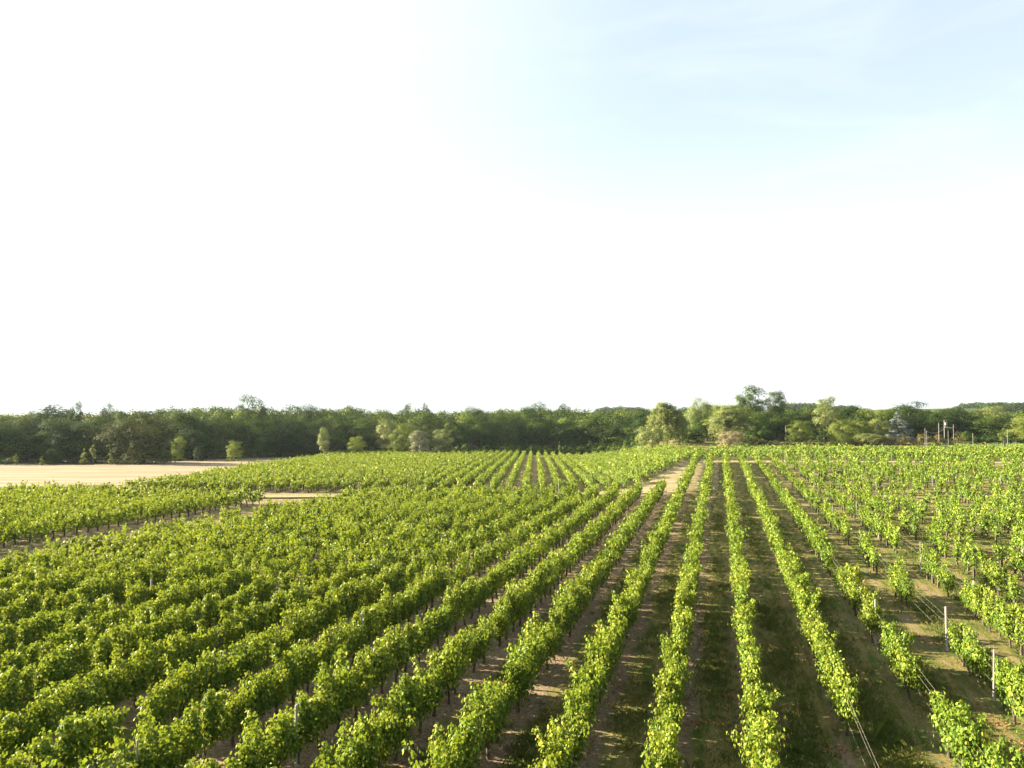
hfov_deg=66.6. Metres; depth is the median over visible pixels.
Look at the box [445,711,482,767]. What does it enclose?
grapevine
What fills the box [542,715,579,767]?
grapevine
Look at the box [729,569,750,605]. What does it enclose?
grapevine
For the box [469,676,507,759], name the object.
grapevine
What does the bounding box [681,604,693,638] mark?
grapevine
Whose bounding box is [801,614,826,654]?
grapevine
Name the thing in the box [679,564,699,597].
grapevine
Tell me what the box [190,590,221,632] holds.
grapevine
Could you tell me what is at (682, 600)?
grapevine
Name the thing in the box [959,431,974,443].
round bush
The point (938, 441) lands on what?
rusty hedge
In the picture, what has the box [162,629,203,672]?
grapevine
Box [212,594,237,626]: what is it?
grapevine
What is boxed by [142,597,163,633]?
grapevine
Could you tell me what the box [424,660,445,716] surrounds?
grapevine
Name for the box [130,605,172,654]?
grapevine
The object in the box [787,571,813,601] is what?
grapevine
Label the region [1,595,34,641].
grapevine
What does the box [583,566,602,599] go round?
grapevine
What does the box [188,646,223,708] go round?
grapevine
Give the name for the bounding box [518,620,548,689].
grapevine
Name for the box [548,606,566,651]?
grapevine
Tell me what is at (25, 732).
grapevine
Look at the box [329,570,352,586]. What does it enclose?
grapevine
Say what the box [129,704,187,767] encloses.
grapevine
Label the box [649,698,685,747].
grapevine
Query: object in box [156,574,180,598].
grapevine
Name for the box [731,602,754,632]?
grapevine
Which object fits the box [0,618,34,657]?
grapevine
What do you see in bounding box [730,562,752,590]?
grapevine
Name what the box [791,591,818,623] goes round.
grapevine
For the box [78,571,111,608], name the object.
grapevine
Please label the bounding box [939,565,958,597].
grapevine
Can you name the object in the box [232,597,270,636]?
grapevine
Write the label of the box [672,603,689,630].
grapevine
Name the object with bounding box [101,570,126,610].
grapevine
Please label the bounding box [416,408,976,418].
hills
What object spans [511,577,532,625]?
grapevine
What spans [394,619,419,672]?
grapevine
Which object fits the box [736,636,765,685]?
grapevine
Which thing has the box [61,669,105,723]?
grapevine
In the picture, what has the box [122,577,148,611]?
grapevine
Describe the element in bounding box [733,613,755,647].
grapevine
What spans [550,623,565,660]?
grapevine
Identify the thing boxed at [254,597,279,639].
grapevine
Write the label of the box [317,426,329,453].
columnar poplar
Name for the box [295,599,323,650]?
grapevine
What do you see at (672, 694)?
grapevine
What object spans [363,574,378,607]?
grapevine
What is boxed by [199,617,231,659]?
grapevine
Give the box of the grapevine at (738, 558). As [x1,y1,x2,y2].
[730,554,746,572]
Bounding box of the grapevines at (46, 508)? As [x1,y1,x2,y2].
[0,442,1023,767]
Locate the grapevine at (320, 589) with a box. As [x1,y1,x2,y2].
[310,573,329,604]
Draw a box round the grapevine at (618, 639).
[597,619,624,680]
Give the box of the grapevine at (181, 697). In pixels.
[162,657,199,724]
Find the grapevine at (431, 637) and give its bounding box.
[415,612,443,653]
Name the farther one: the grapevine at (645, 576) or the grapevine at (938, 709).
the grapevine at (645, 576)
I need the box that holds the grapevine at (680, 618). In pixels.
[670,611,693,659]
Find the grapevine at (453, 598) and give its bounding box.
[443,578,467,631]
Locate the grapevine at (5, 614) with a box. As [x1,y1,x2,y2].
[0,602,16,632]
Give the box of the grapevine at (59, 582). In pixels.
[44,568,69,601]
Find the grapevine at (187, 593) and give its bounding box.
[173,577,197,617]
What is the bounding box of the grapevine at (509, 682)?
[489,673,522,727]
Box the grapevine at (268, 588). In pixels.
[251,567,278,609]
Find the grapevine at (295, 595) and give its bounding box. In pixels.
[284,580,307,618]
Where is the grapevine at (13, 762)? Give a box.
[0,740,65,767]
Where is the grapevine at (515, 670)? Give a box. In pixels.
[500,640,538,712]
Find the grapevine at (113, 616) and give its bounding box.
[85,593,131,642]
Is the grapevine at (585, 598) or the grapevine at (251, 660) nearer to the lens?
the grapevine at (251, 660)
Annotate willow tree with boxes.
[639,401,690,445]
[707,405,752,443]
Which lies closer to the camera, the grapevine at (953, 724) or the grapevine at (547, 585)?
the grapevine at (953, 724)
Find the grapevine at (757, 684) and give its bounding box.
[743,682,772,724]
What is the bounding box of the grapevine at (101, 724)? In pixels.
[58,702,129,767]
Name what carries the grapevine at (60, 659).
on the ground at (692, 741)
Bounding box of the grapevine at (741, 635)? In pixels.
[737,615,754,661]
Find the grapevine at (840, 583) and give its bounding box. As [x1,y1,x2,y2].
[837,565,851,599]
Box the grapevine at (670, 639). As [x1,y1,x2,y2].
[657,623,690,656]
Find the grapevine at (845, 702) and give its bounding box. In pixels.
[832,669,863,735]
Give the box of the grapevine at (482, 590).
[475,576,488,612]
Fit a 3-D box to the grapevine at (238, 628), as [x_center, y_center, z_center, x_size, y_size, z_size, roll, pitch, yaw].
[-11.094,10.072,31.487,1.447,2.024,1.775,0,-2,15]
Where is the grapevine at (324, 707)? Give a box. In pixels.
[294,680,345,747]
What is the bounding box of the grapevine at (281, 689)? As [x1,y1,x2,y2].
[263,666,295,716]
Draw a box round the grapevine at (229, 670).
[211,649,245,699]
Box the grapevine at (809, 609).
[797,600,825,646]
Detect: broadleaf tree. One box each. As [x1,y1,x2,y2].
[0,414,28,462]
[0,415,64,462]
[25,418,87,462]
[49,415,130,463]
[94,410,183,464]
[153,408,219,458]
[166,428,211,459]
[187,411,247,458]
[217,413,279,457]
[251,417,316,457]
[289,431,320,455]
[303,414,363,455]
[337,412,397,450]
[372,418,397,451]
[388,422,417,452]
[403,411,452,449]
[430,429,454,452]
[441,420,467,449]
[452,413,507,451]
[482,410,540,453]
[509,413,566,453]
[537,416,588,453]
[566,415,618,452]
[592,413,647,445]
[623,408,660,441]
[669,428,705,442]
[687,417,723,440]
[727,412,773,440]
[750,408,797,440]
[779,409,820,439]
[835,404,880,440]
[872,409,913,439]
[880,399,937,439]
[913,410,963,439]
[937,406,989,439]
[964,416,1018,440]
[968,404,1022,434]
[1001,415,1023,441]
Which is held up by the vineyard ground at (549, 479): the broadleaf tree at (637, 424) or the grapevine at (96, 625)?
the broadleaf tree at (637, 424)
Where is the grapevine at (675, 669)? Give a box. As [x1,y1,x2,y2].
[667,650,686,706]
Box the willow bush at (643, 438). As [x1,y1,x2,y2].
[633,427,666,448]
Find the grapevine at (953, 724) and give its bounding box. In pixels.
[931,690,982,767]
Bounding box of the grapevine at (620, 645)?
[610,621,626,662]
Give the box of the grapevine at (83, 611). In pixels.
[69,593,91,627]
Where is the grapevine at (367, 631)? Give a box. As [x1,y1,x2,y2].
[350,603,377,653]
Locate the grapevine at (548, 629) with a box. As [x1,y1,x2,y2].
[523,610,554,679]
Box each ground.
[0,415,1023,767]
[139,437,759,492]
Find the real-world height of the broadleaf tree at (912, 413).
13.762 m
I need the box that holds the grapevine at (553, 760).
[527,726,575,767]
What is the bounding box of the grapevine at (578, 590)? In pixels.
[561,576,585,628]
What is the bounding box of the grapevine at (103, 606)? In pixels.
[85,594,114,624]
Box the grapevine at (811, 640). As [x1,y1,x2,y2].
[803,621,827,663]
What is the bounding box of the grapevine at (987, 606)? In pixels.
[980,596,994,631]
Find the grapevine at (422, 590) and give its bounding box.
[405,577,430,618]
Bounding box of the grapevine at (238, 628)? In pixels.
[218,609,253,651]
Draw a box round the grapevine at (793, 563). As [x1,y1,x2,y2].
[779,557,805,596]
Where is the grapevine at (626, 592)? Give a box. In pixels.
[624,586,643,625]
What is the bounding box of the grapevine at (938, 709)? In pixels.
[925,687,971,757]
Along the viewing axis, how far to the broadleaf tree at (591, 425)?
281.36 m
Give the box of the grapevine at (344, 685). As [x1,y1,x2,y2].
[312,641,360,731]
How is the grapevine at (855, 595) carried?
on the ground at (692, 741)
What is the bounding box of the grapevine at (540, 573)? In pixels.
[527,562,548,607]
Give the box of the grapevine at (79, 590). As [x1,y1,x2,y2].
[63,585,91,616]
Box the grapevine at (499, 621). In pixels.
[489,601,511,646]
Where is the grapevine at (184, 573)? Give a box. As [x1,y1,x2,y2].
[166,560,196,604]
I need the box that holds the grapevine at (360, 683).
[334,664,378,718]
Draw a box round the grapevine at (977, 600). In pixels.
[969,583,995,624]
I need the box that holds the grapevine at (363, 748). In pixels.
[340,711,386,767]
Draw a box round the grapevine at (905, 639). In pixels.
[879,621,914,678]
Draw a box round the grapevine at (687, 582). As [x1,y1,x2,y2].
[676,577,696,617]
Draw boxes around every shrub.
[44,448,61,464]
[162,448,171,461]
[193,446,204,460]
[266,443,291,456]
[347,436,367,452]
[408,430,430,453]
[713,430,745,446]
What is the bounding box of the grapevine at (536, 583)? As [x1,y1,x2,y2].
[523,576,543,613]
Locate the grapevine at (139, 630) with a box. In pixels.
[111,602,150,664]
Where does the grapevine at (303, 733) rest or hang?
on the ground at (692, 741)
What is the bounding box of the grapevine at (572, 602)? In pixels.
[548,584,577,643]
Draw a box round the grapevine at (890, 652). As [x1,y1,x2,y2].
[887,637,913,688]
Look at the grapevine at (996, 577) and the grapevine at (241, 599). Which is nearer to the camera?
the grapevine at (241, 599)
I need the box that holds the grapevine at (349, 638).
[326,615,357,663]
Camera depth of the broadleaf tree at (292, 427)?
248.90 m
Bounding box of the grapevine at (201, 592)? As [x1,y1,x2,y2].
[184,573,214,605]
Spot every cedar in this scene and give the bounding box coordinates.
[813,426,834,443]
[878,411,915,444]
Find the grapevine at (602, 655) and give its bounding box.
[580,631,616,703]
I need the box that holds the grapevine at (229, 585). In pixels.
[220,567,236,600]
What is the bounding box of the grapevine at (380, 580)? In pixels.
[372,574,388,604]
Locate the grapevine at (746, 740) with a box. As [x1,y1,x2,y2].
[726,711,790,767]
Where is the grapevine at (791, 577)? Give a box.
[785,571,806,605]
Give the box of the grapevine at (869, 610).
[858,593,885,642]
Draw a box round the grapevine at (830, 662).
[821,652,845,707]
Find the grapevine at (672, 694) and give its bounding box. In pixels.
[651,668,687,733]
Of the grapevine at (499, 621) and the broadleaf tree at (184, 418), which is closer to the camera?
the grapevine at (499, 621)
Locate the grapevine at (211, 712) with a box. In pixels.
[182,684,228,762]
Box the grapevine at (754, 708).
[738,688,776,740]
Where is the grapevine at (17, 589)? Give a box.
[0,579,32,605]
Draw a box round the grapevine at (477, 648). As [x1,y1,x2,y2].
[465,624,490,672]
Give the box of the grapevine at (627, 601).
[611,586,639,638]
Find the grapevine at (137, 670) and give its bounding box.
[116,644,157,707]
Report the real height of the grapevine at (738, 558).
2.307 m
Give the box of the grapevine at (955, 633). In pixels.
[947,620,979,666]
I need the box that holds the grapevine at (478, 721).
[456,694,486,767]
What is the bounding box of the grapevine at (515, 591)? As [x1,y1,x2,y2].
[502,579,527,632]
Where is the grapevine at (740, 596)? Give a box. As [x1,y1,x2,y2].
[734,579,749,610]
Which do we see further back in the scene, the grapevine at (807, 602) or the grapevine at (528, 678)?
the grapevine at (807, 602)
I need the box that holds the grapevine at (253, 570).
[244,556,259,587]
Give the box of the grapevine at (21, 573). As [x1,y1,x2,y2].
[0,562,28,590]
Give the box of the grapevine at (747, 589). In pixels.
[737,583,750,603]
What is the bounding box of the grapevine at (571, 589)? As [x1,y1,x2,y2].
[559,584,579,636]
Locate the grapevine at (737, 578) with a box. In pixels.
[731,572,751,603]
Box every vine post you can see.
[136,740,138,761]
[294,704,297,766]
[874,599,875,643]
[945,606,947,650]
[993,649,994,700]
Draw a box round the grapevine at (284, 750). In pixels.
[263,709,298,767]
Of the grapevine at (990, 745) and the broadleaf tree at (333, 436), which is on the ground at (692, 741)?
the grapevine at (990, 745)
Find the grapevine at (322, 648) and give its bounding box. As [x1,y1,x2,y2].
[294,638,327,692]
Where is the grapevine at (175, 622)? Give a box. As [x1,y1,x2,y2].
[159,604,185,646]
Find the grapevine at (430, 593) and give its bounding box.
[413,561,438,612]
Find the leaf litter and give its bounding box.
[20,558,1023,767]
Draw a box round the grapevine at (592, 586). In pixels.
[584,572,594,605]
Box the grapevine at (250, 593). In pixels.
[239,577,264,612]
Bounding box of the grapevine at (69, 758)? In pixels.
[29,710,90,767]
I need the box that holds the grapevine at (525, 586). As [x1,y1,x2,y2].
[522,580,534,619]
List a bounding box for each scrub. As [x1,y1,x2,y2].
[0,446,191,461]
[159,445,308,458]
[315,433,641,454]
[590,439,646,453]
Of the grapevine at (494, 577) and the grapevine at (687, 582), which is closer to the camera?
the grapevine at (687, 582)
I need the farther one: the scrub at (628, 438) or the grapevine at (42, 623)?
the scrub at (628, 438)
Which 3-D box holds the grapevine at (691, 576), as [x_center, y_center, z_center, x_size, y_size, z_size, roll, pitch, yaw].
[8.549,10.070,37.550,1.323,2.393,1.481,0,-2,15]
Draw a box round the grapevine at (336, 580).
[322,572,342,598]
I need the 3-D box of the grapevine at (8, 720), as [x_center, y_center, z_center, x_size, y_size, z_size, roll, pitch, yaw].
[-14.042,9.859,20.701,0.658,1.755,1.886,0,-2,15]
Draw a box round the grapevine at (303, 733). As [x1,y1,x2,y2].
[281,691,320,763]
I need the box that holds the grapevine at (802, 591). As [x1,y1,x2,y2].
[789,582,816,624]
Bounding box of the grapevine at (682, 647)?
[660,633,691,669]
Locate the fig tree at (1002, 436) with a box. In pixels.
[997,428,1012,444]
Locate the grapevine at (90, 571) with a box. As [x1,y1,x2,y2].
[78,563,105,587]
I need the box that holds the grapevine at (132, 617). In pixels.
[119,603,148,640]
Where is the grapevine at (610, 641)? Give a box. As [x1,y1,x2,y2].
[591,631,619,691]
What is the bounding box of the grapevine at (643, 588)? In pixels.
[632,574,646,608]
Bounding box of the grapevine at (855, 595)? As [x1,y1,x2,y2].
[846,580,867,615]
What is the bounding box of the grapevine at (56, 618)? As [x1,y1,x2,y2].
[42,603,78,641]
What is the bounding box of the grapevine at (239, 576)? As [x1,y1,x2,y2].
[230,561,251,602]
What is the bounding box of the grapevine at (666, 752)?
[644,723,690,767]
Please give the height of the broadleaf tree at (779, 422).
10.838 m
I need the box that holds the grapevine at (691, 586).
[677,578,699,615]
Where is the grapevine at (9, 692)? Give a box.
[0,665,26,726]
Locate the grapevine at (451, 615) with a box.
[441,596,455,638]
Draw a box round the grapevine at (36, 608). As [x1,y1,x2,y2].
[19,588,56,627]
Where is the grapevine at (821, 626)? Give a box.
[812,613,828,662]
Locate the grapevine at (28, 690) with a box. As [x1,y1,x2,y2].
[7,651,57,716]
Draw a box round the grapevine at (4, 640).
[0,632,12,662]
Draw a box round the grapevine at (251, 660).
[228,631,268,686]
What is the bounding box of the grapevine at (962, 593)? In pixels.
[959,578,972,612]
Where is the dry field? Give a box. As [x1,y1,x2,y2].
[0,454,319,492]
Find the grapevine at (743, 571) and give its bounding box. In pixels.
[732,562,750,595]
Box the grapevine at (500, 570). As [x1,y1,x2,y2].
[487,564,505,597]
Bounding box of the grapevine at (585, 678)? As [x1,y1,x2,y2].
[575,666,603,723]
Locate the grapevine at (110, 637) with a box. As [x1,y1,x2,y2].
[84,622,136,674]
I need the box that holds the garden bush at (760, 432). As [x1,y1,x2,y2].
[743,425,775,444]
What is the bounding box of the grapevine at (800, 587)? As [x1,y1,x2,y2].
[789,577,817,619]
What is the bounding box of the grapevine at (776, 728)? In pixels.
[747,711,785,764]
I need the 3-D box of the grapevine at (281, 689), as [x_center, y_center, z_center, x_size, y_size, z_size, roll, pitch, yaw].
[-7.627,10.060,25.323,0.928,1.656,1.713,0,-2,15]
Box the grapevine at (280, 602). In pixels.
[271,588,288,633]
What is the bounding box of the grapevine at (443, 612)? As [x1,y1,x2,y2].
[422,604,450,646]
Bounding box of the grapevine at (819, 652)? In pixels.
[807,622,839,683]
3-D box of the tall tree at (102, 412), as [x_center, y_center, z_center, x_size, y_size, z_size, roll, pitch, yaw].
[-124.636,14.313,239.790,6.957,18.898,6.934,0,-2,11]
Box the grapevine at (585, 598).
[573,584,594,616]
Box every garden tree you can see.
[825,420,863,442]
[827,433,852,445]
[845,420,872,441]
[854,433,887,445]
[860,417,891,444]
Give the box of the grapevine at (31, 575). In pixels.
[19,563,55,588]
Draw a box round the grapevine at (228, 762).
[201,742,260,767]
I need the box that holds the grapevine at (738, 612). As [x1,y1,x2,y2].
[729,604,755,642]
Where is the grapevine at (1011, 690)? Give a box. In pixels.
[1006,667,1023,719]
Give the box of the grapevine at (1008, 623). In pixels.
[997,600,1016,647]
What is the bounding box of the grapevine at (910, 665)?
[889,638,928,700]
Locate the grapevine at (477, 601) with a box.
[462,574,482,618]
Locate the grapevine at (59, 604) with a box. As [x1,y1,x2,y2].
[41,589,74,618]
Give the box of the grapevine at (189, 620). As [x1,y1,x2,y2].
[180,604,203,637]
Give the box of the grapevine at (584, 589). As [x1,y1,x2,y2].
[574,583,590,622]
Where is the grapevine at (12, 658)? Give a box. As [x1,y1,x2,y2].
[0,649,27,684]
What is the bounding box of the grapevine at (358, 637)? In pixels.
[338,609,366,663]
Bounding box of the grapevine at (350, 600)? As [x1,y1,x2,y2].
[329,578,361,621]
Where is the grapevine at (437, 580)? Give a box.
[423,561,443,607]
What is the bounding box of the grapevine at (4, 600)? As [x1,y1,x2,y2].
[0,588,11,616]
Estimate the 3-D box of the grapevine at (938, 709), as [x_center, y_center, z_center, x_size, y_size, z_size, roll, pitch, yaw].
[12.621,9.786,22.371,1.083,1.973,1.749,0,-2,15]
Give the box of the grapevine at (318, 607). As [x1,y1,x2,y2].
[305,596,339,636]
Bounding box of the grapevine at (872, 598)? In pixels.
[858,587,882,635]
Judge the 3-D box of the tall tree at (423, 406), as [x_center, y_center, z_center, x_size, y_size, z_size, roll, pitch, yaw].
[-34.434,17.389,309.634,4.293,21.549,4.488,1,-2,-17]
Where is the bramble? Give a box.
[0,457,13,464]
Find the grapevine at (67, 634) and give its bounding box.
[52,621,86,655]
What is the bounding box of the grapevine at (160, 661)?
[137,636,182,688]
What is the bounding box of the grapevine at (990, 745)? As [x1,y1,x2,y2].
[976,732,1012,767]
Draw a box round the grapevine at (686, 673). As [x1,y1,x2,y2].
[662,648,695,699]
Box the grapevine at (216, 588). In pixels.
[199,572,229,602]
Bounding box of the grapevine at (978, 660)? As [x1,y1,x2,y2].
[962,631,992,685]
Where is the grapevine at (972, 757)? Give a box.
[956,707,989,767]
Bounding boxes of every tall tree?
[35,403,78,431]
[67,399,84,457]
[98,402,115,439]
[233,392,268,435]
[297,403,331,448]
[395,402,414,440]
[422,401,427,433]
[461,406,484,447]
[510,401,547,450]
[553,403,576,446]
[684,397,715,439]
[708,403,728,438]
[731,384,768,427]
[761,389,788,436]
[811,395,841,440]
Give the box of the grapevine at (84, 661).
[67,636,109,687]
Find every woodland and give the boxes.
[0,402,1023,458]
[593,402,1023,414]
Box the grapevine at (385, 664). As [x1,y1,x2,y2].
[366,639,396,693]
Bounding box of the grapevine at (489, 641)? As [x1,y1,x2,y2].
[476,613,498,662]
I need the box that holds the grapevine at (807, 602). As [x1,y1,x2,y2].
[796,587,821,624]
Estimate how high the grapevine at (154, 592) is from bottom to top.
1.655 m
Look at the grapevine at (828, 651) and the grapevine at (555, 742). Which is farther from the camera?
the grapevine at (828, 651)
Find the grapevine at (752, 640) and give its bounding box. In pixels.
[738,625,759,673]
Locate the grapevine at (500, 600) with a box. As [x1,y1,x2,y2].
[495,589,514,639]
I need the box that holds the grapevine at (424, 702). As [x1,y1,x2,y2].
[398,655,443,730]
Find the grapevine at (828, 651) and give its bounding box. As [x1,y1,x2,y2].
[816,644,842,689]
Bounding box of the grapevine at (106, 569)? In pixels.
[92,559,121,583]
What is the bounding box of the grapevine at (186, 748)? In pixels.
[157,724,208,767]
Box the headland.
[537,460,719,496]
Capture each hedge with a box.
[743,437,793,445]
[794,440,862,445]
[860,435,923,445]
[917,431,965,445]
[971,436,1023,444]
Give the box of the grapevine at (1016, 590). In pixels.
[1004,572,1022,605]
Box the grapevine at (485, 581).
[481,571,492,607]
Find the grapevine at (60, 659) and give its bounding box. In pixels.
[37,640,83,706]
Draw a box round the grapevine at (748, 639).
[737,634,763,682]
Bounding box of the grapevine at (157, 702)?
[133,679,177,736]
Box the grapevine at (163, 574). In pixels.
[150,562,172,588]
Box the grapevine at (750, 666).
[741,644,763,703]
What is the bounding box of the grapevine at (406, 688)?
[386,668,421,746]
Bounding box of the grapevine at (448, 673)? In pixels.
[423,635,470,704]
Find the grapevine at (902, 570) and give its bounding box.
[890,566,910,600]
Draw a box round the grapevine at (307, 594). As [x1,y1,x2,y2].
[301,585,315,612]
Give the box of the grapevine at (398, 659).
[380,622,412,682]
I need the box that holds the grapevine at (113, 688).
[82,644,128,711]
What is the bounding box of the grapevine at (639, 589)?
[628,580,644,617]
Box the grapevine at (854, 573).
[845,563,864,609]
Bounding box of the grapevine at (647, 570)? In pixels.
[634,565,651,595]
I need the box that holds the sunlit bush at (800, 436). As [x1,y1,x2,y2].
[784,420,816,444]
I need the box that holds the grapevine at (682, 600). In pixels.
[671,581,698,623]
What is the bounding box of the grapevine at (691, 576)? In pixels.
[679,568,701,604]
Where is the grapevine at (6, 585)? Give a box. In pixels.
[0,575,13,594]
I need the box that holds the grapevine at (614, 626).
[592,616,627,663]
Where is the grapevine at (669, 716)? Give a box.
[644,703,683,759]
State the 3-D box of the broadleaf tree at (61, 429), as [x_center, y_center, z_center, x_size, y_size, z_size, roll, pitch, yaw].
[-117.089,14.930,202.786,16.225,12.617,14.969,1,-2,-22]
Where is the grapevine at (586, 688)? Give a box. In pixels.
[562,659,604,727]
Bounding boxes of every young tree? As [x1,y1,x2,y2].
[13,454,18,463]
[80,449,86,464]
[89,445,95,462]
[108,450,113,464]
[171,436,186,460]
[213,445,218,459]
[225,440,244,460]
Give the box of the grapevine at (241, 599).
[226,589,248,616]
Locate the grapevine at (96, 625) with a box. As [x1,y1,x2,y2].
[63,616,107,651]
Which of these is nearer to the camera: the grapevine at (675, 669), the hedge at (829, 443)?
the grapevine at (675, 669)
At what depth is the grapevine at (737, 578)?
37.30 m
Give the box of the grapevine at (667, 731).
[644,720,680,767]
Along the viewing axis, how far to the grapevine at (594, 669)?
25.27 m
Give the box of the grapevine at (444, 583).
[434,562,454,602]
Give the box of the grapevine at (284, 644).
[266,626,295,664]
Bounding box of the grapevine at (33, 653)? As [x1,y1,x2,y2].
[15,631,58,680]
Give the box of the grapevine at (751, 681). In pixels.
[739,671,783,714]
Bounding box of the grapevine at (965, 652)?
[957,630,978,675]
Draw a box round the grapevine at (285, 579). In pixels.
[277,565,299,594]
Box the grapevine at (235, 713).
[214,685,257,746]
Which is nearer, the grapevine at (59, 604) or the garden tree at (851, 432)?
the grapevine at (59, 604)
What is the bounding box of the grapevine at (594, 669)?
[576,657,610,714]
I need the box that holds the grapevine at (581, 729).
[557,714,592,766]
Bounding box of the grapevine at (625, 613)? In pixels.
[608,602,633,645]
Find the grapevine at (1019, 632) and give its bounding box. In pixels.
[1010,603,1023,655]
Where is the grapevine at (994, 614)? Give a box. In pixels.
[990,597,1007,638]
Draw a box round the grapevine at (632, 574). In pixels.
[622,567,646,612]
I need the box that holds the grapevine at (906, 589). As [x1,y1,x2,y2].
[894,569,915,606]
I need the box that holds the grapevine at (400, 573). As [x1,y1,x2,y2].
[389,562,406,597]
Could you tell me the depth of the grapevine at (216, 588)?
38.19 m
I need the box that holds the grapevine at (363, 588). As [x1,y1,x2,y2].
[347,573,368,617]
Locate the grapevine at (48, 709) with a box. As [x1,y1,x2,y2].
[24,680,71,746]
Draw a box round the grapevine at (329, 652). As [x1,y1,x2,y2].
[311,628,339,680]
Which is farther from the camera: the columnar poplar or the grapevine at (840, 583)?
the columnar poplar
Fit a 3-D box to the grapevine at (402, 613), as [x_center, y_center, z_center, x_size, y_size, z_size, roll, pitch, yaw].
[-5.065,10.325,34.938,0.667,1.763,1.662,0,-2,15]
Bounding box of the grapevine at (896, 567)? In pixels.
[886,556,909,596]
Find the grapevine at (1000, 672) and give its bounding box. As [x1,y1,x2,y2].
[989,655,1010,710]
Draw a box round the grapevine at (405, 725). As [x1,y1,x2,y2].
[370,694,422,760]
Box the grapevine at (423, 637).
[411,614,431,662]
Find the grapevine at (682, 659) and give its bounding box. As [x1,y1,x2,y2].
[660,650,688,686]
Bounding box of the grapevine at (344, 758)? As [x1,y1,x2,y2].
[311,717,357,767]
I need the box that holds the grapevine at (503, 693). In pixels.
[484,677,513,743]
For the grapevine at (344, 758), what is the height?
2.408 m
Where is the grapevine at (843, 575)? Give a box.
[837,567,856,604]
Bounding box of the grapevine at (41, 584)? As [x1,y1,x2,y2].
[16,565,56,606]
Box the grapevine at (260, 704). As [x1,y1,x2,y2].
[230,664,280,719]
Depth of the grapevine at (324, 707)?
22.89 m
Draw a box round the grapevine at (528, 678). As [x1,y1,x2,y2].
[519,657,539,700]
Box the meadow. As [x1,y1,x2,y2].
[929,443,1023,447]
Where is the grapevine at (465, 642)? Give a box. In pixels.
[441,627,473,693]
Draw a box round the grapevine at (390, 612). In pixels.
[379,582,402,631]
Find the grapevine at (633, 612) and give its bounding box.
[628,596,639,631]
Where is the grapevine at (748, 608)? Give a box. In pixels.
[735,598,759,636]
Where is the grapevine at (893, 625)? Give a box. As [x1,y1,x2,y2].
[877,618,897,668]
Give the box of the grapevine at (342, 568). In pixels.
[337,549,360,588]
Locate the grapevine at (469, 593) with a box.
[456,576,478,624]
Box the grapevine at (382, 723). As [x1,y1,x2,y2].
[351,707,400,767]
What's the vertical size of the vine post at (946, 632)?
1.903 m
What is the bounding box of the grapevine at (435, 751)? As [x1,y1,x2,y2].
[426,722,465,767]
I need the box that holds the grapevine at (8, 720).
[0,711,14,764]
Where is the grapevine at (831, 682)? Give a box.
[818,663,860,720]
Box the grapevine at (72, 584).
[62,570,84,595]
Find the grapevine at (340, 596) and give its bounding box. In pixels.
[324,581,348,634]
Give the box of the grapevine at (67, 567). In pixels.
[46,566,68,579]
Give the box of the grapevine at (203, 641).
[182,620,216,665]
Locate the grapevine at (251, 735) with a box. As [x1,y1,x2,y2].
[236,708,288,767]
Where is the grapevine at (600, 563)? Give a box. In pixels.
[582,559,604,596]
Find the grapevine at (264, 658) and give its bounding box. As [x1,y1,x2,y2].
[244,623,281,671]
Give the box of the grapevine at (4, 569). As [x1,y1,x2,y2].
[0,556,14,579]
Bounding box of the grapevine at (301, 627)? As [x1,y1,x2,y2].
[279,600,317,648]
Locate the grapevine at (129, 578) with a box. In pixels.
[114,570,140,600]
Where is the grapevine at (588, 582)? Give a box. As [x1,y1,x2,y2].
[574,562,595,611]
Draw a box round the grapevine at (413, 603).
[404,586,419,624]
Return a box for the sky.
[0,0,1023,414]
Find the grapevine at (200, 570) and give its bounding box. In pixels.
[188,552,213,588]
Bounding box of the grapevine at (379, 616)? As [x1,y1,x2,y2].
[358,596,392,645]
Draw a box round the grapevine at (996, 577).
[985,557,1009,595]
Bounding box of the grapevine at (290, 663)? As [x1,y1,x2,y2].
[269,639,316,704]
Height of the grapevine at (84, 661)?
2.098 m
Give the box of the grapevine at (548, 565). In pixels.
[542,555,555,597]
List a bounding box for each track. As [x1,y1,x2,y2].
[216,493,514,497]
[717,461,1022,462]
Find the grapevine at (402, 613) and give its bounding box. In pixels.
[391,592,410,626]
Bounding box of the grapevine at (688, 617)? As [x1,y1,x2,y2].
[671,609,697,650]
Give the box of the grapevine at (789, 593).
[784,571,801,602]
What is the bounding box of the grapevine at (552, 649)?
[544,624,562,669]
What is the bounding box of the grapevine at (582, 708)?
[557,685,597,759]
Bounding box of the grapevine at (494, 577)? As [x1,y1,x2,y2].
[486,568,499,602]
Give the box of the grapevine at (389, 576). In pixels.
[379,563,397,595]
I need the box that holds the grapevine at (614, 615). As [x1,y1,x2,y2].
[605,597,628,652]
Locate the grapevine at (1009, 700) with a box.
[998,658,1023,723]
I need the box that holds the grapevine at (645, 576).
[638,570,649,597]
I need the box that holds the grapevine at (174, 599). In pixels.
[154,583,184,618]
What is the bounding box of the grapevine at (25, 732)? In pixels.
[0,708,44,763]
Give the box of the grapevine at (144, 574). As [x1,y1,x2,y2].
[129,557,163,588]
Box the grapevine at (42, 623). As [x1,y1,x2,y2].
[16,610,53,650]
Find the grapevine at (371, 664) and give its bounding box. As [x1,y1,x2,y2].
[354,636,384,705]
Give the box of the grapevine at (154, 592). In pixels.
[138,580,167,605]
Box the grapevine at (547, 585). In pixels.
[539,576,550,602]
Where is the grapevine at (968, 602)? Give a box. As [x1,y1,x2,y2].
[964,579,983,618]

